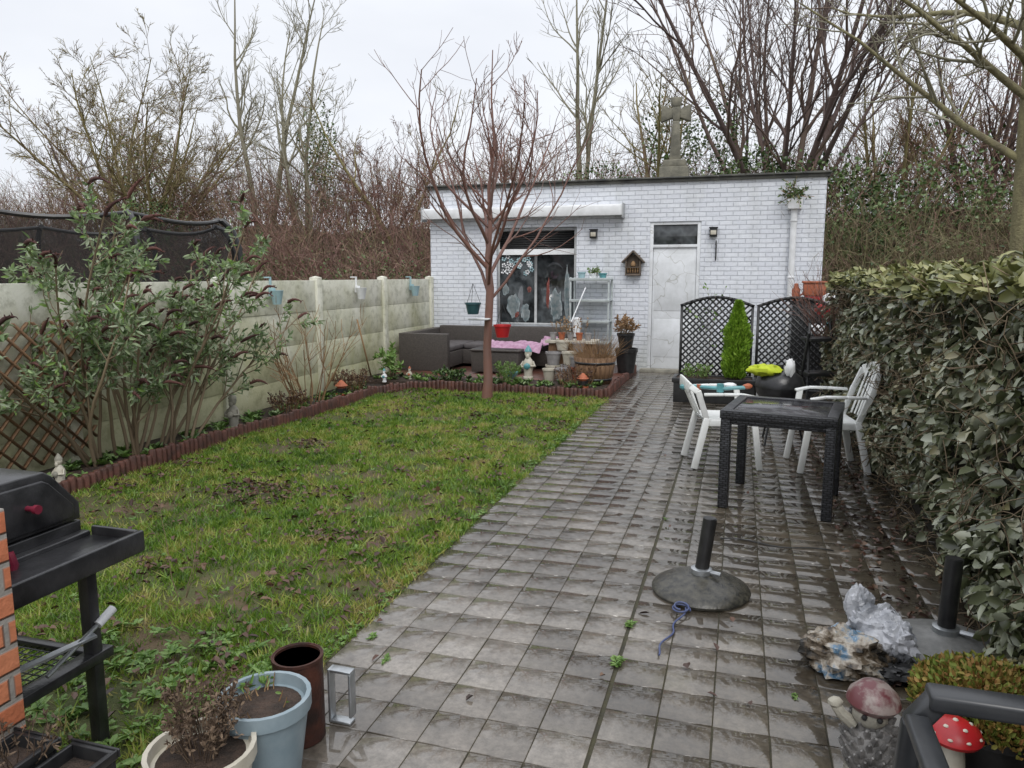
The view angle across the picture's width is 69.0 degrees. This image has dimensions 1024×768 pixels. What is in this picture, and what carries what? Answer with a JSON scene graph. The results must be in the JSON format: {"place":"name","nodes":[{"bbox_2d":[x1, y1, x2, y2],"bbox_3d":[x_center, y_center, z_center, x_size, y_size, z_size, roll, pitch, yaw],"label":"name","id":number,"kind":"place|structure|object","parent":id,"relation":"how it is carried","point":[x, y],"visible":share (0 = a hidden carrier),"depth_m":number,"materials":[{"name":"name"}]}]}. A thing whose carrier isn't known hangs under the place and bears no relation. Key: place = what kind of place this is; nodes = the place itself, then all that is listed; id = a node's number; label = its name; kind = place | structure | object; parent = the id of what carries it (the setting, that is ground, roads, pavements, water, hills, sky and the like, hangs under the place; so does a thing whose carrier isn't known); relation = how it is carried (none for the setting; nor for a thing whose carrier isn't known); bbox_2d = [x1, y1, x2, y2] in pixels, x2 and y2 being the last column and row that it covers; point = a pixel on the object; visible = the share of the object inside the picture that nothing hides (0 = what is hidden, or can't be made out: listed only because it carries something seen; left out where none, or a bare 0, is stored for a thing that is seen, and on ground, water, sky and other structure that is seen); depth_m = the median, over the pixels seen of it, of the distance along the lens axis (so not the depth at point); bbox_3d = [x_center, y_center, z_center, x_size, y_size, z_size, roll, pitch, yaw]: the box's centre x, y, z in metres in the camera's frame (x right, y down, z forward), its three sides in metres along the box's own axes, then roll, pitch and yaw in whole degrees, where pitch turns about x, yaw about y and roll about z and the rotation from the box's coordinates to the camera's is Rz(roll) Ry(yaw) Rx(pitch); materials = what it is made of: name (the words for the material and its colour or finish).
{"place":"outdoors","nodes":[
{"label":"outdoors","id":0,"kind":"place"},
{"bbox_2d":[14,387,611,767],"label":"lawn","id":1,"kind":"structure","parent":0,"point":[248,561],"depth_m":5.00,"materials":[{"name":"plant"}]},
{"bbox_2d":[0,508,25,738],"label":"brick pillar","id":2,"kind":"structure","parent":1,"relation":"on","point":[11,703],"depth_m":1.97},
{"bbox_2d":[0,727,61,767],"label":"black seed trough","id":3,"kind":"object","parent":1,"relation":"on","point":[28,761],"visible":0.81,"depth_m":1.94,"materials":[{"name":"plastic"}]},
{"bbox_2d":[0,708,65,767],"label":"dead trough plant","id":4,"kind":"object","parent":3,"relation":"in","point":[28,720],"visible":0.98,"depth_m":1.91,"materials":[{"name":"brown plant"}]},
{"bbox_2d":[0,468,144,742],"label":"charcoal barbecue","id":5,"kind":"object","parent":1,"relation":"on","point":[53,546],"visible":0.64,"depth_m":2.49,"materials":[{"name":"black metal"}]},
{"bbox_2d":[20,605,116,677],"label":"barbecue tongs","id":6,"kind":"object","parent":5,"relation":"on","point":[100,622],"visible":1,"depth_m":2.50,"materials":[{"name":"metal"}]},
{"bbox_2d":[148,494,213,597],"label":"lawn sapling","id":7,"kind":"object","parent":1,"relation":"on","point":[186,556],"visible":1,"depth_m":3.83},
{"bbox_2d":[22,400,798,767],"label":"weeds","id":8,"kind":"object","parent":1,"relation":"on","point":[142,656],"visible":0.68,"depth_m":3.18,"materials":[{"name":"green plant"}]},
{"bbox_2d":[374,28,608,398],"bbox_3d":[-0.090,-2.129,9.843,2.646,4.727,3.313,3,9,17],"label":"cherry tree","id":9,"kind":"object","parent":1,"relation":"on","point":[489,267],"visible":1,"depth_m":9.69,"materials":[{"name":"brown plant"}]},
{"bbox_2d":[465,284,480,313],"bbox_3d":[-0.509,-1.112,9.709,0.214,0.401,0.214,3,9,17],"label":"hanging pot","id":10,"kind":"object","parent":9,"relation":"hanging from","point":[472,307],"visible":1,"depth_m":9.66,"materials":[{"name":"plastic"}]},
{"bbox_2d":[493,303,510,337],"bbox_3d":[-0.126,-0.833,9.738,0.234,0.441,0.234,3,9,17],"label":"hanging pot","id":11,"kind":"object","parent":9,"relation":"hanging from","point":[502,330],"visible":1,"depth_m":9.69,"materials":[{"name":"red plastic"}]},
{"bbox_2d":[18,388,977,746],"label":"fallen leaves","id":12,"kind":"object","parent":1,"relation":"on","point":[346,606],"visible":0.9,"depth_m":4.86,"materials":[{"name":"plant"}]},
{"bbox_2d":[39,373,608,479],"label":"flower bed soil","id":13,"kind":"structure","parent":0,"point":[373,382],"depth_m":9.93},
{"bbox_2d":[51,453,65,481],"bbox_3d":[-3.510,0.665,5.755,0.101,0.265,0.096,-4,9,-23],"label":"cherub ornament","id":14,"kind":"object","parent":13,"relation":"on","point":[58,472],"visible":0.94,"depth_m":5.74,"materials":[{"name":"stone"}]},
{"bbox_2d":[0,174,325,466],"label":"butterfly bush","id":15,"kind":"object","parent":13,"relation":"on","point":[192,354],"visible":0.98,"depth_m":6.33,"materials":[{"name":"green plant"}]},
{"bbox_2d":[224,392,239,426],"bbox_3d":[-2.975,0.282,7.906,0.153,0.403,0.146,-4,9,-23],"label":"stone statue","id":16,"kind":"object","parent":13,"relation":"on","point":[232,414],"visible":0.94,"depth_m":7.88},
{"bbox_2d":[267,388,311,413],"bbox_3d":[-2.664,0.191,8.881,0.493,0.306,0.453,-5,10,-29],"label":"heather plant","id":17,"kind":"object","parent":13,"relation":"on","point":[293,400],"visible":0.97,"depth_m":8.87,"materials":[{"name":"brown plant"}]},
{"bbox_2d":[263,300,366,404],"bbox_3d":[-2.591,-0.391,9.248,1.279,1.414,1.386,3,9,17],"label":"bare shrub","id":18,"kind":"object","parent":13,"relation":"on","point":[286,359],"visible":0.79,"depth_m":9.30,"materials":[{"name":"brown plant"}]},
{"bbox_2d":[46,371,604,476],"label":"bed groundcover plants","id":19,"kind":"object","parent":13,"relation":"on","point":[121,451],"visible":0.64,"depth_m":8.61,"materials":[{"name":"green plant"}]},
{"bbox_2d":[327,365,370,390],"bbox_3d":[-2.272,-0.078,10.509,0.594,0.369,0.605,0,8,-2],"label":"heather plant","id":20,"kind":"object","parent":13,"relation":"on","point":[351,379],"visible":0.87,"depth_m":10.47,"materials":[{"name":"brown plant"}]},
{"bbox_2d":[372,341,405,376],"bbox_3d":[-1.914,-0.360,11.391,0.555,0.572,0.652,3,9,17],"label":"evergreen shrub","id":21,"kind":"object","parent":13,"relation":"on","point":[389,360],"visible":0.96,"depth_m":11.33,"materials":[{"name":"green plant"}]},
{"bbox_2d":[430,365,466,380],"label":"shrub","id":22,"kind":"object","parent":13,"relation":"on","point":[443,371],"visible":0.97,"depth_m":11.06,"materials":[{"name":"green plant"}]},
{"bbox_2d":[494,360,522,382],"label":"rosemary plant","id":23,"kind":"object","parent":13,"relation":"on","point":[508,370],"visible":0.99,"depth_m":10.81,"materials":[{"name":"green plant"}]},
{"bbox_2d":[553,362,596,387],"bbox_3d":[0.947,-0.141,10.627,0.678,0.359,0.754,3,9,17],"label":"heather plant","id":24,"kind":"object","parent":13,"relation":"on","point":[571,372],"visible":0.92,"depth_m":10.59,"materials":[{"name":"brown plant"}]},
{"bbox_2d":[574,354,615,384],"bbox_3d":[1.214,-0.206,10.918,0.620,0.400,0.620,3,9,17],"label":"half barrel planter","id":25,"kind":"object","parent":13,"relation":"on","point":[605,369],"visible":0.8,"depth_m":10.68,"materials":[{"name":"brown wood"}]},
{"bbox_2d":[564,329,632,358],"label":"ornamental grass","id":26,"kind":"object","parent":25,"relation":"in","point":[595,356],"depth_m":10.80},
{"bbox_2d":[0,0,1021,232],"label":"sky","id":27,"kind":"structure","parent":0,"point":[402,32],"materials":[{"name":"white"}]},
{"bbox_2d":[230,207,1010,280],"bbox_3d":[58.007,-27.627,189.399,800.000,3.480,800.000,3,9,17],"label":"ground","id":28,"kind":"structure","parent":0,"point":[401,243],"depth_m":22.17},
{"bbox_2d":[17,95,168,212],"bbox_3d":[-16.284,-8.174,29.432,5.305,6.258,5.052,3,9,17],"label":"bare tree","id":29,"kind":"object","parent":28,"relation":"on","point":[57,159],"visible":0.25,"depth_m":28.43,"materials":[{"name":"brown plant"}]},
{"bbox_2d":[0,209,243,283],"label":"trampoline","id":30,"kind":"object","parent":28,"relation":"on","point":[58,233],"visible":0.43,"depth_m":9.53,"materials":[{"name":"fabric"}]},
{"bbox_2d":[0,7,293,223],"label":"round bare tree","id":31,"kind":"object","parent":28,"relation":"on","point":[180,178],"visible":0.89,"depth_m":22.45,"materials":[{"name":"plant"}]},
{"bbox_2d":[0,276,433,471],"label":"concrete panel wall","id":32,"kind":"structure","parent":28,"relation":"on","point":[393,308],"depth_m":8.97,"materials":[{"name":"concrete"}]},
{"bbox_2d":[0,320,98,469],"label":"wooden trellis","id":33,"kind":"object","parent":32,"relation":"attached to","point":[28,416],"visible":0.53,"depth_m":6.08,"materials":[{"name":"brown wood"}]},
{"bbox_2d":[264,277,283,304],"bbox_3d":[-2.922,-1.145,9.123,0.255,0.335,0.166,3,9,17],"label":"wall hanging pot","id":34,"kind":"object","parent":32,"relation":"attached to","point":[277,297],"depth_m":9.08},
{"bbox_2d":[209,0,343,223],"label":"slender birch tree","id":35,"kind":"object","parent":28,"relation":"on","point":[240,111],"visible":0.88,"depth_m":24.19,"materials":[{"name":"grey plant"}]},
{"bbox_2d":[230,0,345,228],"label":"slender birch tree","id":36,"kind":"object","parent":28,"relation":"on","point":[280,106],"visible":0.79,"depth_m":24.33,"materials":[{"name":"grey plant"}]},
{"bbox_2d":[231,47,357,234],"bbox_3d":[-5.995,-7.126,23.079,3.912,5.982,3.938,5,10,31],"label":"ivy clad tree","id":37,"kind":"object","parent":28,"relation":"on","point":[301,153],"visible":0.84,"depth_m":22.68,"materials":[{"name":"grey plant"}]},
{"bbox_2d":[230,218,430,280],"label":"brambles","id":38,"kind":"object","parent":28,"relation":"on","point":[371,266],"visible":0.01,"depth_m":17.21,"materials":[{"name":"brown plant"}]},
{"bbox_2d":[58,364,636,493],"bbox_3d":[-1.551,0.329,8.925,2.709,0.228,10.942,7,11,39],"label":"terracotta log edging","id":39,"kind":"object","parent":28,"relation":"on","point":[153,457],"visible":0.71,"depth_m":8.31,"materials":[{"name":"ceramic"}]},
{"bbox_2d":[317,115,454,232],"bbox_3d":[-3.835,-6.515,24.541,4.367,4.367,3.553,3,9,17],"label":"bare tree","id":40,"kind":"object","parent":28,"relation":"on","point":[375,166],"visible":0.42,"depth_m":24.24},
{"bbox_2d":[278,63,500,242],"bbox_3d":[-3.489,-6.719,22.301,6.561,5.430,2.598,-2,9,-15],"label":"crooked bare tree","id":41,"kind":"object","parent":28,"relation":"on","point":[355,152],"visible":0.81,"depth_m":22.15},
{"bbox_2d":[77,83,753,280],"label":"ivy patches","id":42,"kind":"object","parent":28,"relation":"on","point":[666,155],"visible":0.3,"depth_m":19.67,"materials":[{"name":"green plant"}]},
{"bbox_2d":[381,363,621,381],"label":"seating terrace","id":43,"kind":"structure","parent":28,"relation":"on","point":[537,372],"depth_m":12.18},
{"bbox_2d":[399,325,574,370],"bbox_3d":[-0.371,-0.620,12.853,2.700,0.660,1.600,3,9,17],"label":"rattan corner sofa","id":44,"kind":"object","parent":43,"relation":"on","point":[435,348],"visible":0.56,"depth_m":12.59,"materials":[{"name":"wicker"}]},
{"bbox_2d":[470,346,525,372],"bbox_3d":[-0.206,-0.401,12.148,0.840,0.370,0.540,3,9,17],"label":"rattan ottoman","id":45,"kind":"object","parent":43,"relation":"on","point":[517,356],"visible":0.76,"depth_m":11.91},
{"bbox_2d":[491,339,543,352],"bbox_3d":[0.046,-0.631,12.352,1.019,0.165,0.668,3,9,17],"label":"pink blanket","id":46,"kind":"object","parent":45,"relation":"on","point":[535,347],"visible":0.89,"depth_m":12.21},
{"bbox_2d":[520,345,535,379],"bbox_3d":[0.236,-0.330,11.316,0.201,0.530,0.192,-4,9,-23],"label":"garden gnome","id":47,"kind":"object","parent":43,"relation":"on","point":[528,363],"visible":0.95,"depth_m":11.28,"materials":[{"name":"beige ceramic"}]},
{"bbox_2d":[542,332,599,380],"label":"stacked flower pots","id":48,"kind":"object","parent":43,"relation":"on","point":[558,354],"visible":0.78,"depth_m":11.52,"materials":[{"name":"ceramic"}]},
{"bbox_2d":[550,316,588,333],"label":"pot seedlings","id":49,"kind":"object","parent":48,"relation":"on","point":[568,321],"visible":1,"depth_m":11.71,"materials":[{"name":"brown plant"}]},
{"bbox_2d":[569,277,612,353],"bbox_3d":[1.371,-1.078,12.950,0.700,1.540,0.380,3,9,17],"label":"metal shelf rack","id":50,"kind":"object","parent":43,"relation":"on","point":[574,300],"visible":0.66,"depth_m":12.76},
{"bbox_2d":[615,332,637,372],"bbox_3d":[1.865,-0.505,12.137,0.374,0.640,0.384,3,9,17],"label":"black plant pot","id":51,"kind":"object","parent":43,"relation":"on","point":[626,362],"visible":0.91,"depth_m":12.04,"materials":[{"name":"plastic"}]},
{"bbox_2d":[613,314,640,333],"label":"potted dry plant","id":52,"kind":"object","parent":51,"relation":"in","point":[624,320],"visible":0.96,"depth_m":12.07,"materials":[{"name":"brown plant"}]},
{"bbox_2d":[0,54,1021,280],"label":"bramble thicket","id":53,"kind":"object","parent":28,"relation":"on","point":[351,210],"visible":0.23,"depth_m":20.48,"materials":[{"name":"plant"}]},
{"bbox_2d":[474,77,580,182],"bbox_3d":[-0.009,-6.777,23.509,3.522,5.182,3.819,6,10,34],"label":"bare tree","id":54,"kind":"object","parent":28,"relation":"on","point":[542,145],"visible":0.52,"depth_m":22.89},
{"bbox_2d":[526,0,636,179],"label":"slender ash tree","id":55,"kind":"object","parent":28,"relation":"on","point":[599,68],"visible":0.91,"depth_m":21.19,"materials":[{"name":"grey plant"}]},
{"bbox_2d":[421,170,831,374],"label":"white brick outhouse","id":56,"kind":"structure","parent":28,"relation":"on","point":[660,226],"depth_m":12.80,"materials":[{"name":"brick"}]},
{"bbox_2d":[497,227,576,326],"bbox_3d":[0.436,-1.898,13.407,1.580,1.810,0.170,3,9,17],"label":"window","id":57,"kind":"structure","parent":56,"relation":"in","point":[537,293],"depth_m":13.44,"materials":[{"name":"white glass"}]},
{"bbox_2d":[622,250,644,275],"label":"insect house","id":58,"kind":"structure","parent":56,"relation":"attached to","point":[632,265],"depth_m":12.76,"materials":[{"name":"brown wood"}]},
{"bbox_2d":[639,221,701,372],"bbox_3d":[2.750,-1.462,12.704,1.050,2.570,0.280,3,9,17],"label":"door","id":59,"kind":"structure","parent":56,"relation":"in","point":[674,273],"depth_m":12.75,"materials":[{"name":"white paint"}]},
{"bbox_2d":[659,97,691,176],"bbox_3d":[2.912,-4.312,13.263,0.527,1.510,0.440,3,9,17],"label":"stone cross","id":60,"kind":"object","parent":56,"relation":"on","point":[675,164],"visible":0.89,"depth_m":13.15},
{"bbox_2d":[778,177,813,206],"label":"gutter plant","id":61,"kind":"object","parent":56,"relation":"attached to","point":[794,193],"visible":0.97,"depth_m":11.76,"materials":[{"name":"green plant"}]},
{"bbox_2d":[589,19,738,176],"bbox_3d":[3.813,-6.395,19.477,3.634,5.789,5.568,1,8,6],"label":"bare tree","id":62,"kind":"object","parent":28,"relation":"on","point":[660,146],"visible":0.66,"depth_m":18.76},
{"bbox_2d":[604,0,986,176],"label":"spreading bare tree","id":63,"kind":"object","parent":28,"relation":"on","point":[826,108],"visible":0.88,"depth_m":16.96,"materials":[{"name":"brown plant"}]},
{"bbox_2d":[770,249,895,336],"bbox_3d":[3.777,-1.091,8.800,1.342,1.127,1.409,-1,8,-8],"label":"red twig shrub","id":64,"kind":"object","parent":28,"relation":"on","point":[819,304],"visible":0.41,"depth_m":8.81,"materials":[{"name":"plant"}]},
{"bbox_2d":[701,109,1014,280],"bbox_3d":[9.807,-2.714,15.573,12.035,6.048,5.842,3,9,17],"label":"ivy scrub","id":65,"kind":"object","parent":28,"relation":"on","point":[876,188],"visible":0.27,"depth_m":15.97,"materials":[{"name":"green plant"}]},
{"bbox_2d":[718,134,1014,292],"bbox_3d":[10.286,-2.349,13.358,14.705,5.585,9.912,3,9,17],"label":"dry climber tangle","id":66,"kind":"object","parent":28,"relation":"on","point":[951,244],"visible":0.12,"depth_m":13.65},
{"bbox_2d":[771,0,1023,261],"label":"mossy ash tree","id":67,"kind":"object","parent":28,"relation":"on","point":[986,18],"visible":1,"depth_m":11.10,"materials":[{"name":"grey plant"}]},
{"bbox_2d":[787,5,1012,228],"bbox_3d":[9.591,-6.002,18.157,3.923,5.198,4.646,-4,9,-25],"label":"bare tree","id":68,"kind":"object","parent":28,"relation":"on","point":[865,133],"visible":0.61,"depth_m":17.90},
{"bbox_2d":[873,0,1021,207],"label":"bare tree","id":69,"kind":"object","parent":28,"relation":"on","point":[1011,113],"visible":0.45,"depth_m":18.18,"materials":[{"name":"brown plant"}]},
{"bbox_2d":[302,371,1014,767],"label":"patio","id":70,"kind":"structure","parent":0,"point":[522,603],"depth_m":3.63,"materials":[{"name":"concrete"}]},
{"bbox_2d":[36,738,120,767],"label":"black seed trough","id":71,"kind":"object","parent":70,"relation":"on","point":[77,753],"visible":1,"depth_m":1.94,"materials":[{"name":"plastic"}]},
{"bbox_2d":[141,717,256,767],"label":"cream plant pot","id":72,"kind":"object","parent":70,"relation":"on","point":[237,753],"visible":0.66,"depth_m":2.19,"materials":[{"name":"plastic"}]},
{"bbox_2d":[156,657,253,763],"bbox_3d":[-0.909,0.979,2.196,0.271,0.252,0.280,-2,8,-10],"label":"withered potted plant","id":73,"kind":"object","parent":72,"relation":"on","point":[212,734],"visible":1,"depth_m":2.19,"materials":[{"name":"brown plant"}]},
{"bbox_2d":[216,671,311,767],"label":"blue grey plant pot","id":74,"kind":"object","parent":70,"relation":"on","point":[280,738],"visible":0.77,"depth_m":2.35,"materials":[{"name":"plastic"}]},
{"bbox_2d":[235,670,269,689],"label":"pot weed","id":75,"kind":"object","parent":74,"relation":"on","point":[263,678],"visible":0.79,"depth_m":2.50,"materials":[{"name":"green plant"}]},
{"bbox_2d":[228,672,288,718],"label":"pot stalks","id":76,"kind":"object","parent":74,"relation":"in","point":[267,686],"visible":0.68,"depth_m":2.45,"materials":[{"name":"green plant"}]},
{"bbox_2d":[271,642,325,748],"bbox_3d":[-0.766,1.119,2.679,0.182,0.312,0.181,3,9,17],"label":"rusty metal cylinder","id":77,"kind":"object","parent":70,"relation":"on","point":[305,659],"visible":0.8,"depth_m":2.64,"materials":[{"name":"metal"}]},
{"bbox_2d":[327,664,355,725],"bbox_3d":[-0.633,1.158,2.770,0.095,0.210,0.040,3,9,17],"label":"galvanised bracket","id":78,"kind":"object","parent":70,"relation":"on","point":[332,670],"visible":1,"depth_m":2.76,"materials":[{"name":"metal"}]},
{"bbox_2d":[658,601,690,655],"bbox_3d":[0.735,1.136,3.499,0.094,0.038,0.536,5,9,29],"label":"blue rope","id":79,"kind":"object","parent":70,"relation":"on","point":[685,604],"visible":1,"depth_m":3.63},
{"bbox_2d":[652,516,750,611],"bbox_3d":[0.998,0.893,3.911,0.510,0.404,0.510,3,9,17],"label":"parasol base","id":80,"kind":"object","parent":70,"relation":"on","point":[701,584],"visible":0.99,"depth_m":3.84,"materials":[{"name":"black concrete"}]},
{"bbox_2d":[686,279,728,366],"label":"rose stems","id":81,"kind":"object","parent":70,"relation":"on","point":[696,316],"visible":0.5,"depth_m":10.25,"materials":[{"name":"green plant"}]},
{"bbox_2d":[672,374,755,403],"bbox_3d":[2.671,0.070,9.857,1.060,0.320,0.440,3,9,17],"label":"black planter trough","id":82,"kind":"object","parent":70,"relation":"on","point":[679,394],"visible":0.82,"depth_m":9.69,"materials":[{"name":"plastic"}]},
{"bbox_2d":[681,362,713,378],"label":"trough plant","id":83,"kind":"object","parent":82,"relation":"on","point":[703,374],"visible":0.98,"depth_m":9.81,"materials":[{"name":"green plant"}]},
{"bbox_2d":[720,299,753,379],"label":"dwarf conifer","id":84,"kind":"object","parent":82,"relation":"on","point":[735,353],"visible":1,"depth_m":9.57,"materials":[{"name":"green plant"}]},
{"bbox_2d":[679,296,754,376],"bbox_3d":[2.777,-0.511,10.162,0.975,1.380,0.040,3,9,17],"label":"black lattice screen","id":85,"kind":"object","parent":70,"relation":"on","point":[710,298],"visible":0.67,"depth_m":10.17,"materials":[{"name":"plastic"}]},
{"bbox_2d":[680,374,762,470],"bbox_3d":[1.821,0.312,6.600,0.668,0.790,0.625,0,8,3],"label":"white plastic chair","id":86,"kind":"object","parent":70,"relation":"on","point":[709,417],"visible":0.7,"depth_m":6.38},
{"bbox_2d":[680,383,752,391],"bbox_3d":[1.748,0.025,6.396,0.607,0.085,0.182,3,9,17],"label":"toy water gun","id":87,"kind":"object","parent":86,"relation":"on","point":[720,387],"visible":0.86,"depth_m":6.32,"materials":[{"name":"teal plastic"}]},
{"bbox_2d":[755,364,804,445],"bbox_3d":[2.662,0.197,7.397,0.495,0.783,0.470,3,9,17],"label":"kettle barbecue","id":88,"kind":"object","parent":70,"relation":"on","point":[781,385],"visible":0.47,"depth_m":7.20,"materials":[{"name":"black metal"}]},
{"bbox_2d":[746,358,794,376],"bbox_3d":[2.528,-0.167,7.288,0.456,0.196,0.229,3,9,17],"label":"visibility vest","id":89,"kind":"object","parent":88,"relation":"on","point":[762,369],"visible":1,"depth_m":7.22,"materials":[{"name":"fabric"}]},
{"bbox_2d":[717,395,844,521],"bbox_3d":[1.985,0.511,5.475,0.770,0.710,0.770,4,9,27],"label":"rattan garden table","id":90,"kind":"object","parent":70,"relation":"on","point":[743,412],"visible":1,"depth_m":5.26,"materials":[{"name":"wicker"}]},
{"bbox_2d":[754,296,835,395],"bbox_3d":[3.720,-0.462,9.828,0.980,1.380,0.040,3,9,23],"label":"black lattice screen","id":91,"kind":"object","parent":70,"relation":"on","point":[758,324],"visible":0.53,"depth_m":9.83,"materials":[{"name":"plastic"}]},
{"bbox_2d":[799,323,837,400],"bbox_3d":[3.606,-0.158,8.716,0.434,1.105,0.379,0,8,0],"label":"folded black chair","id":92,"kind":"object","parent":70,"relation":"on","point":[808,339],"visible":0.4,"depth_m":8.64,"materials":[{"name":"plastic"}]},
{"bbox_2d":[783,362,881,474],"bbox_3d":[2.773,0.266,6.432,0.668,0.930,0.625,1,8,8],"label":"white plastic chair","id":93,"kind":"object","parent":70,"relation":"on","point":[850,424],"visible":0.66,"depth_m":6.31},
{"bbox_2d":[797,622,897,681],"bbox_3d":[1.403,1.111,3.130,0.364,0.191,0.292,7,11,39],"label":"printed compost bag","id":94,"kind":"object","parent":70,"relation":"on","point":[842,651],"visible":0.96,"depth_m":3.06,"materials":[{"name":"plastic"}]},
{"bbox_2d":[828,677,901,767],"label":"hedgehog mushroom figurine","id":95,"kind":"object","parent":70,"relation":"on","point":[868,734],"visible":0.88,"depth_m":2.39,"materials":[{"name":"ceramic"}]},
{"bbox_2d":[843,583,920,685],"bbox_3d":[1.562,1.049,3.151,0.307,0.308,0.403,-1,8,-5],"label":"grey plastic sack","id":96,"kind":"object","parent":70,"relation":"on","point":[887,627],"visible":0.73,"depth_m":3.15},
{"bbox_2d":[812,245,1023,670],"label":"ivy hedge","id":97,"kind":"object","parent":70,"relation":"on","point":[942,424],"visible":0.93,"depth_m":3.89,"materials":[{"name":"green plant"}]},
{"bbox_2d":[899,555,1012,666],"bbox_3d":[1.905,0.970,3.254,0.571,0.442,0.571,3,9,17],"label":"parasol base","id":98,"kind":"object","parent":70,"relation":"on","point":[944,632],"visible":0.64,"depth_m":3.22,"materials":[{"name":"concrete"}]},
{"bbox_2d":[892,682,1023,767],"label":"black plastic armchair","id":99,"kind":"object","parent":70,"relation":"on","point":[923,713],"visible":1,"depth_m":1.71,"materials":[{"name":"plastic"}]},
{"bbox_2d":[933,714,984,767],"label":"toadstool ornament","id":100,"kind":"object","parent":70,"relation":"on","point":[958,737],"visible":0.84,"depth_m":2.28,"materials":[{"name":"ceramic"}]},
{"bbox_2d":[965,728,1023,767],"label":"sedum pot","id":101,"kind":"object","parent":70,"relation":"on","point":[987,756],"visible":0.05,"depth_m":2.32,"materials":[{"name":"plastic"}]},
{"bbox_2d":[905,649,1023,760],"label":"sedum plant","id":102,"kind":"object","parent":101,"relation":"in","point":[982,672],"visible":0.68,"depth_m":2.51,"materials":[{"name":"plant"}]},
{"bbox_2d":[787,281,827,382],"bbox_3d":[4.432,-0.743,11.100,0.610,1.570,0.660,3,9,17],"label":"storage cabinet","id":103,"kind":"object","parent":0,"point":[808,291],"visible":0.27,"depth_m":10.84,"materials":[{"name":"plastic"}]},
{"bbox_2d":[805,293,834,397],"bbox_3d":[4.278,-0.535,10.193,0.478,1.419,0.365,3,9,17],"label":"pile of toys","id":104,"kind":"object","parent":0,"point":[812,368],"visible":0.09,"depth_m":10.10,"materials":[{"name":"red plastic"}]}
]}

